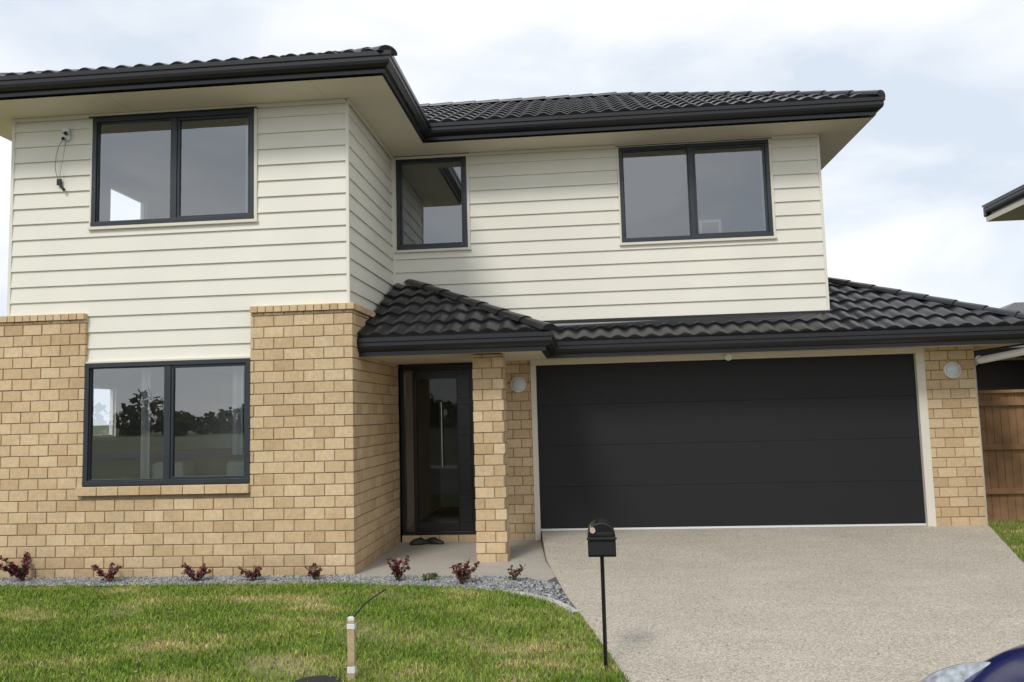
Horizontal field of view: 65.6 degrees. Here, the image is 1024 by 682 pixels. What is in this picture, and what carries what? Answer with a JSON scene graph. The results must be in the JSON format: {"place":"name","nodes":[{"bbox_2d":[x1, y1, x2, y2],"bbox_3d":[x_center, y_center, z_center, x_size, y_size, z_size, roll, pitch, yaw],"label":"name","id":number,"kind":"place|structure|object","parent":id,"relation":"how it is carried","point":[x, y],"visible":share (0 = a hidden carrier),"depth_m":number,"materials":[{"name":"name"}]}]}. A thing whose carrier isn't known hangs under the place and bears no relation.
{"place":"outdoors","nodes":[
{"label":"outdoors","id":0,"kind":"place"},
{"bbox_2d":[93,425,108,434],"bbox_3d":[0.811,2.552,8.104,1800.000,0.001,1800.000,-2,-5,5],"label":"ground","id":1,"kind":"structure","parent":0,"point":[100,429],"depth_m":226.26,"materials":[{"name":"green plant"}]},
{"bbox_2d":[10,103,828,361],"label":"weatherboards","id":2,"kind":"object","parent":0,"point":[545,235],"visible":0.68,"depth_m":9.09,"materials":[{"name":"beige wood"}]},
{"bbox_2d":[57,131,67,190],"bbox_3d":[-5.092,-2.038,9.009,0.154,0.679,0.068,-6,-7,40],"label":"loose lamp head","id":3,"kind":"object","parent":2,"relation":"attached to","point":[59,182],"visible":1,"depth_m":8.99},
{"bbox_2d":[60,128,70,141],"bbox_3d":[-5.082,-2.349,9.055,0.109,0.154,0.040,-2,-5,5],"label":"light fitting base","id":4,"kind":"object","parent":2,"relation":"attached to","point":[67,137],"visible":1,"depth_m":9.04,"materials":[{"name":"white paint"}]},
{"bbox_2d":[55,140,65,179],"bbox_3d":[-5.119,-2.057,9.018,0.131,0.463,0.018,-2,-5,5],"label":"loose cable","id":5,"kind":"object","parent":4,"relation":"hanging from","point":[62,160],"visible":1,"depth_m":9.01,"materials":[{"name":"grey plastic"}]},
{"bbox_2d":[107,180,148,220],"bbox_3d":[-5.498,-1.684,11.312,0.105,0.950,1.000,-2,-5,5],"label":"window frame","id":6,"kind":"object","parent":2,"relation":"attached to","point":[122,190],"visible":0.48,"depth_m":11.32,"materials":[{"name":"white paint"}]},
{"bbox_2d":[88,106,771,157],"bbox_3d":[-0.709,-2.607,9.735,8.055,0.046,2.115,-2,-5,5],"label":"window head flashing","id":7,"kind":"object","parent":2,"relation":"attached to","point":[394,157],"depth_m":9.01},
{"bbox_2d":[85,108,776,363],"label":"window trim","id":8,"kind":"structure","parent":2,"relation":"attached to","point":[255,219],"depth_m":9.04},
{"bbox_2d":[90,108,253,226],"bbox_3d":[-3.806,-1.939,8.952,1.897,1.258,0.105,-2,-5,5],"label":"window frame","id":9,"kind":"object","parent":8,"relation":"attached to","point":[176,119],"visible":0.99,"depth_m":8.93,"materials":[{"name":"metal"}]},
{"bbox_2d":[396,156,467,249],"bbox_3d":[-1.084,-1.872,10.778,0.968,1.279,0.105,-2,-5,5],"label":"stair window frame","id":10,"kind":"object","parent":8,"relation":"attached to","point":[399,202],"visible":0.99,"depth_m":10.74,"materials":[{"name":"black metal"}]},
{"bbox_2d":[618,139,773,242],"bbox_3d":[2.404,-1.964,10.472,1.950,1.288,0.105,-2,-5,5],"label":"window frame","id":11,"kind":"object","parent":8,"relation":"attached to","point":[690,149],"visible":1,"depth_m":10.43,"materials":[{"name":"metal"}]},
{"bbox_2d":[408,506,458,530],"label":"hallway floor","id":12,"kind":"structure","parent":0,"point":[440,514],"depth_m":12.08,"materials":[{"name":"brown wood"}]},
{"bbox_2d":[405,371,534,528],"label":"hallway walls","id":13,"kind":"structure","parent":12,"relation":"on","point":[438,486],"depth_m":12.77,"materials":[{"name":"grey paint"}]},
{"bbox_2d":[0,76,1021,365],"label":"soffit","id":14,"kind":"structure","parent":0,"point":[376,104],"depth_m":9.89,"materials":[{"name":"beige paint"}]},
{"bbox_2d":[7,99,829,315],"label":"corner stops","id":15,"kind":"object","parent":14,"relation":"attached to","point":[347,213],"visible":0.79,"depth_m":9.06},
{"bbox_2d":[0,50,884,162],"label":"gutter","id":16,"kind":"object","parent":14,"relation":"on","point":[385,65],"visible":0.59,"depth_m":8.67,"materials":[{"name":"metal"}]},
{"bbox_2d":[554,310,825,325],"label":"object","id":17,"kind":"structure","parent":14,"relation":"attached to","point":[567,324],"depth_m":10.43,"materials":[{"name":"grey metal"}]},
{"bbox_2d":[357,325,1023,358],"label":"gutter","id":18,"kind":"object","parent":14,"relation":"on","point":[547,344],"visible":0.74,"depth_m":9.48,"materials":[{"name":"metal"}]},
{"bbox_2d":[724,353,731,360],"bbox_3d":[2.768,0.203,10.181,0.090,0.100,0.080,-2,-5,5],"label":"motion sensor","id":19,"kind":"object","parent":14,"relation":"attached to","point":[728,357],"visible":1,"depth_m":10.15,"materials":[{"name":"white paint"}]},
{"bbox_2d":[0,48,1023,341],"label":"roof tiles","id":20,"kind":"object","parent":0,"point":[408,310],"visible":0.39,"depth_m":9.93,"materials":[{"name":"tile"}]},
{"bbox_2d":[0,45,1023,330],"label":"ridge and hip caps","id":21,"kind":"structure","parent":20,"relation":"on","point":[530,321],"depth_m":10.25,"materials":[{"name":"tile"}]},
{"bbox_2d":[544,311,829,323],"bbox_3d":[1.410,-0.273,10.367,5.316,0.038,0.015,-2,-5,5],"label":"flashing","id":22,"kind":"object","parent":20,"relation":"attached to","point":[620,320],"visible":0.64,"depth_m":10.32,"materials":[{"name":"metal"}]},
{"bbox_2d":[0,519,1023,681],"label":"lawn","id":23,"kind":"structure","parent":0,"point":[280,666],"depth_m":5.82,"materials":[{"name":"plant"}]},
{"bbox_2d":[0,574,575,607],"bbox_3d":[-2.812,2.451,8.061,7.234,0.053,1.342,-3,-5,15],"label":"gravel stones","id":24,"kind":"object","parent":23,"relation":"on","point":[503,583],"visible":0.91,"depth_m":8.06,"materials":[{"name":"grey gravel"}]},
{"bbox_2d":[0,552,30,580],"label":"burgundy shrub","id":25,"kind":"object","parent":24,"relation":"on","point":[19,572],"visible":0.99,"depth_m":8.37,"materials":[{"name":"red plant"}]},
{"bbox_2d":[91,562,123,581],"bbox_3d":[-4.227,2.418,8.316,0.305,0.220,0.288,-2,-5,5],"label":"burgundy shrub","id":26,"kind":"object","parent":24,"relation":"on","point":[109,574],"visible":0.96,"depth_m":8.26,"materials":[{"name":"red plant"}]},
{"bbox_2d":[181,562,211,580],"bbox_3d":[-3.264,2.389,8.203,0.363,0.209,0.218,-2,-5,5],"label":"burgundy shrub","id":27,"kind":"object","parent":24,"relation":"on","point":[201,572],"visible":0.96,"depth_m":8.20,"materials":[{"name":"red plant"}]},
{"bbox_2d":[238,565,262,580],"bbox_3d":[-2.652,2.382,8.126,0.240,0.174,0.219,3,-7,-42],"label":"burgundy shrub","id":28,"kind":"object","parent":24,"relation":"on","point":[251,574],"visible":0.98,"depth_m":8.12,"materials":[{"name":"red plant"}]},
{"bbox_2d":[304,562,321,579],"bbox_3d":[-2.009,2.354,8.083,0.153,0.185,0.199,-5,-6,30],"label":"burgundy shrub","id":29,"kind":"object","parent":24,"relation":"on","point":[316,572],"visible":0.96,"depth_m":8.09,"materials":[{"name":"red plant"}]},
{"bbox_2d":[384,555,410,580],"bbox_3d":[-1.118,2.276,7.943,0.238,0.268,0.351,-4,-6,30],"label":"burgundy shrub","id":30,"kind":"object","parent":24,"relation":"on","point":[395,568],"visible":0.99,"depth_m":7.90,"materials":[{"name":"red plant"}]},
{"bbox_2d":[421,572,438,580],"bbox_3d":[-0.822,2.359,7.929,0.184,0.117,0.150,2,-6,-34],"label":"plant","id":31,"kind":"object","parent":24,"relation":"on","point":[426,577],"visible":0.88,"depth_m":7.92,"materials":[{"name":"green plant"}]},
{"bbox_2d":[449,558,479,583],"bbox_3d":[-0.473,2.247,7.732,0.290,0.255,0.231,2,-6,-33],"label":"burgundy shrub","id":32,"kind":"object","parent":24,"relation":"on","point":[458,572],"visible":0.95,"depth_m":7.71,"materials":[{"name":"red plant"}]},
{"bbox_2d":[507,564,525,580],"bbox_3d":[0.044,2.278,7.816,0.194,0.180,0.147,-2,-5,5],"label":"burgundy shrub","id":33,"kind":"object","parent":24,"relation":"on","point":[515,573],"visible":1,"depth_m":7.79,"materials":[{"name":"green plant"}]},
{"bbox_2d":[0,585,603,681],"bbox_3d":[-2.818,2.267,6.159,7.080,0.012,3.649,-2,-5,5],"label":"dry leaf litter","id":34,"kind":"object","parent":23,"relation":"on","point":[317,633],"visible":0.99,"depth_m":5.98,"materials":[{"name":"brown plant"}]},
{"bbox_2d":[295,675,340,681],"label":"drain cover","id":35,"kind":"object","parent":23,"relation":"on","point":[324,678],"visible":0.99,"depth_m":4.96,"materials":[{"name":"grey concrete"}]},
{"bbox_2d":[347,589,385,681],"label":"wooden stake","id":36,"kind":"object","parent":23,"relation":"on","point":[351,649],"visible":1,"depth_m":5.01,"materials":[{"name":"white paint"}]},
{"bbox_2d":[354,540,554,580],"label":"patio","id":37,"kind":"structure","parent":23,"relation":"on","point":[439,559],"depth_m":8.93,"materials":[{"name":"concrete"}]},
{"bbox_2d":[409,537,443,544],"bbox_3d":[-1.084,2.554,10.162,0.444,0.090,0.139,-2,-5,-1],"label":"pair of shoes","id":38,"kind":"object","parent":37,"relation":"on","point":[431,540],"visible":1,"depth_m":10.12,"materials":[{"name":"leather"}]},
{"bbox_2d":[13,98,936,540],"bbox_3d":[-0.305,-0.027,9.870,10.877,5.172,1.994,0,-5,-12],"label":"eave and door trim","id":39,"kind":"object","parent":23,"relation":"on","point":[925,442],"visible":0.89,"depth_m":9.98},
{"bbox_2d":[536,354,925,527],"bbox_3d":[2.736,1.298,10.218,4.796,2.113,0.040,-2,-5,5],"label":"garage door","id":40,"kind":"structure","parent":39,"relation":"attached to","point":[799,440],"depth_m":10.19,"materials":[{"name":"metal"}]},
{"bbox_2d":[541,523,925,530],"bbox_3d":[2.765,2.368,10.122,4.796,0.024,0.050,-2,-5,5],"label":"garage door weather seal","id":41,"kind":"object","parent":40,"relation":"attached to","point":[748,526],"visible":1,"depth_m":10.08,"materials":[{"name":"grey rubber"}]},
{"bbox_2d":[0,310,985,577],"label":"mortar","id":42,"kind":"object","parent":23,"relation":"on","point":[170,496],"visible":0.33,"depth_m":8.63,"materials":[{"name":"beige concrete"}]},
{"bbox_2d":[0,302,986,578],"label":"brickwork","id":43,"kind":"object","parent":23,"relation":"on","point":[262,544],"visible":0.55,"depth_m":8.65,"materials":[{"name":"brick"}]},
{"bbox_2d":[93,386,117,439],"bbox_3d":[-5.763,0.982,11.001,0.105,0.800,0.900,-2,-5,5],"label":"side window low frame","id":44,"kind":"object","parent":43,"relation":"attached to","point":[113,425],"visible":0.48,"depth_m":11.38,"materials":[{"name":"white paint"}]},
{"bbox_2d":[82,358,251,485],"bbox_3d":[-3.753,0.885,8.679,1.890,1.336,0.105,-2,-5,5],"label":"window frame","id":45,"kind":"object","parent":43,"relation":"on","point":[169,476],"visible":0.95,"depth_m":8.65,"materials":[{"name":"metal"}]},
{"bbox_2d":[400,364,476,534],"bbox_3d":[-0.964,1.424,10.485,0.990,2.210,0.090,-2,-5,5],"label":"entry door frame","id":46,"kind":"object","parent":43,"relation":"attached to","point":[462,375],"visible":0.96,"depth_m":10.44,"materials":[{"name":"black metal"}]},
{"bbox_2d":[402,534,475,541],"bbox_3d":[-0.935,2.574,10.361,0.982,0.096,0.091,-2,-5,5],"label":"door threshold","id":47,"kind":"object","parent":46,"relation":"attached to","point":[452,538],"depth_m":10.31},
{"bbox_2d":[440,402,443,466],"bbox_3d":[-0.919,1.228,10.451,0.017,0.850,0.064,-2,-5,5],"label":"door pull handle","id":48,"kind":"object","parent":46,"relation":"attached to","point":[441,437],"visible":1,"depth_m":10.42,"materials":[{"name":"silver metal"}]},
{"bbox_2d":[510,377,525,392],"bbox_3d":[0.081,0.572,10.431,0.208,0.208,0.035,-2,-5,5],"label":"wall light base","id":49,"kind":"object","parent":43,"relation":"attached to","point":[520,390],"visible":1,"depth_m":10.42,"materials":[{"name":"white plastic"}]},
{"bbox_2d":[512,378,524,390],"bbox_3d":[0.079,0.570,10.414,0.170,0.170,0.076,-2,-5,5],"label":"wall light lens","id":50,"kind":"object","parent":43,"relation":"attached to","point":[518,384],"depth_m":10.39,"materials":[{"name":"white glass"}]},
{"bbox_2d":[943,362,960,377],"bbox_3d":[5.517,0.362,9.960,0.208,0.208,0.035,-2,-5,5],"label":"wall light base","id":51,"kind":"object","parent":43,"relation":"attached to","point":[944,369],"visible":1,"depth_m":9.95,"materials":[{"name":"white plastic"}]},
{"bbox_2d":[946,363,959,376],"bbox_3d":[5.515,0.361,9.943,0.170,0.170,0.076,-2,-5,5],"label":"wall light lens","id":52,"kind":"object","parent":43,"relation":"attached to","point":[952,369],"depth_m":9.92,"materials":[{"name":"white glass"}]},
{"bbox_2d":[973,348,1023,523],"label":"downpipe","id":53,"kind":"object","parent":43,"relation":"attached to","point":[978,359],"visible":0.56,"depth_m":9.85,"materials":[{"name":"white paint"}]},
{"bbox_2d":[503,589,580,614],"bbox_3d":[0.274,2.310,6.946,0.168,0.102,1.076,2,-6,-34],"label":"concrete mowing edge","id":54,"kind":"object","parent":23,"relation":"on","point":[554,600],"visible":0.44,"depth_m":6.92,"materials":[{"name":"grey concrete"}]},
{"bbox_2d":[587,518,616,669],"bbox_3d":[0.587,1.657,5.095,0.188,0.993,0.268,-2,-5,5],"label":"mailbox","id":55,"kind":"object","parent":23,"relation":"on","point":[601,538],"visible":0.98,"depth_m":5.03,"materials":[{"name":"metal"}]},
{"bbox_2d":[976,360,1023,393],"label":"walls","id":56,"kind":"structure","parent":23,"relation":"on","point":[1002,375],"depth_m":15.64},
{"bbox_2d":[986,199,1023,360],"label":"soffit","id":57,"kind":"structure","parent":56,"relation":"on","point":[1014,212],"depth_m":14.64,"materials":[{"name":"beige paint"}]},
{"bbox_2d":[974,208,1023,356],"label":"roof gutter","id":58,"kind":"object","parent":57,"relation":"on","point":[984,353],"visible":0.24,"depth_m":15.13,"materials":[{"name":"metal"}]},
{"bbox_2d":[982,184,1023,346],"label":"roof","id":59,"kind":"structure","parent":57,"relation":"on","point":[1017,306],"depth_m":17.62,"materials":[{"name":"metal"}]},
{"bbox_2d":[984,185,1023,215],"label":"gutter","id":60,"kind":"object","parent":57,"relation":"on","point":[1004,201],"visible":0.92,"depth_m":14.36,"materials":[{"name":"metal"}]},
{"bbox_2d":[978,389,1023,520],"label":"timber fence","id":61,"kind":"object","parent":23,"relation":"on","point":[1001,412],"visible":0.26,"depth_m":10.93,"materials":[{"name":"brown wood"}]},
{"bbox_2d":[0,0,1023,425],"label":"sky","id":62,"kind":"structure","parent":0,"point":[903,200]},
{"bbox_2d":[541,524,1023,681],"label":"driveway","id":63,"kind":"structure","parent":0,"point":[726,588],"depth_m":6.70,"materials":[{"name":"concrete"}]},
{"bbox_2d":[920,644,1023,681],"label":"parked car","id":64,"kind":"object","parent":63,"relation":"on","point":[1006,665],"visible":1,"depth_m":2.97,"materials":[{"name":"blue paint"}]},
{"bbox_3d":[2.777,-0.768,10.966,0.750,1.180,0.430,-2,-5,5],"label":"chest of drawers","id":65,"kind":"object","parent":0,"visible":0},
{"bbox_2d":[698,219,721,233],"bbox_3d":[2.721,-1.515,10.910,0.300,0.300,0.040,-2,-5,5],"label":"picture frame","id":66,"kind":"object","parent":65,"relation":"on","point":[710,226],"visible":0.64,"depth_m":10.90,"materials":[{"name":"white paint"}]},
{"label":"room floors","id":67,"kind":"structure","parent":0,"visible":0},
{"bbox_2d":[118,448,243,478],"bbox_3d":[-3.790,1.904,9.735,1.700,1.130,0.900,-2,-5,5],"label":"sofa","id":68,"kind":"object","parent":67,"relation":"on","point":[207,462],"visible":0.21,"depth_m":10.01,"materials":[{"name":"fabric"}]},
{"bbox_2d":[86,118,763,524],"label":"room linings","id":69,"kind":"object","parent":67,"relation":"on","point":[136,160],"visible":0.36,"depth_m":12.05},
{"bbox_2d":[140,118,765,478],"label":"curtains","id":70,"kind":"object","parent":69,"relation":"hanging from","point":[237,421],"visible":0.12,"depth_m":8.97,"materials":[{"name":"fabric"}]}
]}

